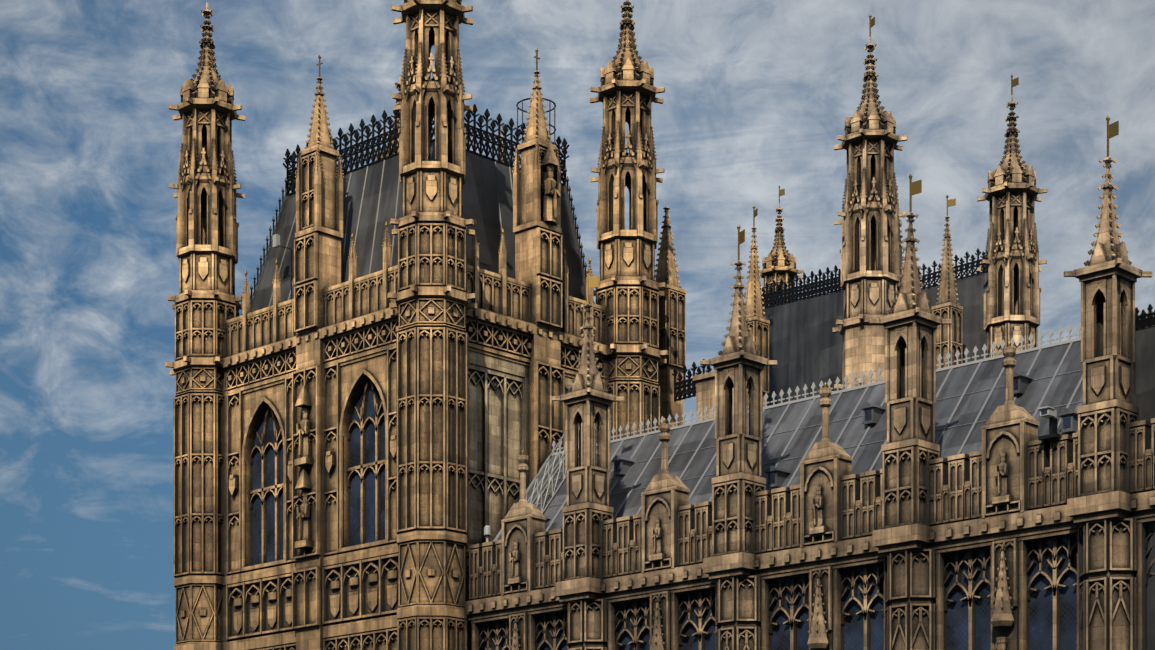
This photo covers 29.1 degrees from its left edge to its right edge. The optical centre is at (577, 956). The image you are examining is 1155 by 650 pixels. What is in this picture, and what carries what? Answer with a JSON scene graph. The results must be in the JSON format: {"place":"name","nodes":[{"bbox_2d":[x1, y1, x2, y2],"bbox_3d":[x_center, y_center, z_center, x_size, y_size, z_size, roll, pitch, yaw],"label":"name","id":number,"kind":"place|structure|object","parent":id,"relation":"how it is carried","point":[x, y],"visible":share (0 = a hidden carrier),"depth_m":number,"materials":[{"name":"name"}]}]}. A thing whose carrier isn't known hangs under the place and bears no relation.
{"place":"outdoors","nodes":[
{"label":"outdoors","id":0,"kind":"place"},
{"bbox_2d":[0,0,1154,649],"label":"sky","id":1,"kind":"structure","parent":0,"point":[758,96],"materials":[{"name":"blue"}]},
{"label":"ground","id":2,"kind":"structure","parent":0,"visible":0},
{"bbox_2d":[165,0,1154,649],"bbox_3d":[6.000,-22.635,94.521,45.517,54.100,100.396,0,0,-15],"label":"gothic building facade","id":3,"kind":"structure","parent":2,"relation":"on","point":[403,336],"depth_m":83.81,"materials":[{"name":"stone"}]},
{"bbox_2d":[468,350,596,543],"bbox_3d":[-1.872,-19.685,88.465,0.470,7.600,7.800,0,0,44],"label":"blind window","id":4,"kind":"structure","parent":3,"relation":"attached to","point":[498,415],"depth_m":86.93,"materials":[{"name":"stone"}]},
{"bbox_2d":[253,378,1076,649],"bbox_3d":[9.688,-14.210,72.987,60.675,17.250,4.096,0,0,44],"label":"window glass","id":5,"kind":"object","parent":3,"relation":"on","point":[1041,619],"visible":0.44,"depth_m":73.59,"materials":[{"name":"glass"}]},
{"bbox_2d":[245,14,1118,454],"bbox_3d":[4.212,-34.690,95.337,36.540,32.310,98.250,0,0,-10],"label":"gilt finials","id":6,"kind":"object","parent":3,"relation":"on","point":[917,186],"visible":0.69,"depth_m":79.56,"materials":[{"name":"gold metal"}]},
{"bbox_2d":[250,142,1154,649],"bbox_3d":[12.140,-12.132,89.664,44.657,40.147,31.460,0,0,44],"label":"roof","id":7,"kind":"structure","parent":3,"relation":"on","point":[804,344],"depth_m":92.26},
{"bbox_2d":[241,98,1154,442],"bbox_3d":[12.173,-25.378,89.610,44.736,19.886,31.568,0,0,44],"label":"iron cresting","id":8,"kind":"object","parent":7,"relation":"on","point":[809,288],"visible":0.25,"depth_m":91.33,"materials":[{"name":"black metal"}]},
{"bbox_2d":[462,155,1154,574],"bbox_3d":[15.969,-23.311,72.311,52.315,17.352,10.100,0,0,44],"label":"roof","id":9,"kind":"structure","parent":3,"relation":"on","point":[1026,391],"depth_m":77.07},
{"bbox_2d":[526,415,610,513],"bbox_3d":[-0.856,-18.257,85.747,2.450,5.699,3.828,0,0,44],"label":"roof access ladder","id":10,"kind":"object","parent":9,"relation":"on","point":[552,475],"visible":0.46,"depth_m":86.20,"materials":[{"name":"silver metal"}]},
{"bbox_2d":[273,234,1147,541],"bbox_3d":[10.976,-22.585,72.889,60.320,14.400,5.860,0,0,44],"label":"ridge cresting","id":11,"kind":"object","parent":9,"relation":"on","point":[1051,412],"visible":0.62,"depth_m":78.32,"materials":[{"name":"white metal"}]},
{"bbox_2d":[493,340,1082,540],"bbox_3d":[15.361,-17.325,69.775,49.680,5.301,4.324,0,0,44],"label":"roof seams","id":12,"kind":"object","parent":9,"relation":"on","point":[840,435],"visible":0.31,"depth_m":77.56,"materials":[{"name":"grey metal"}]}
]}

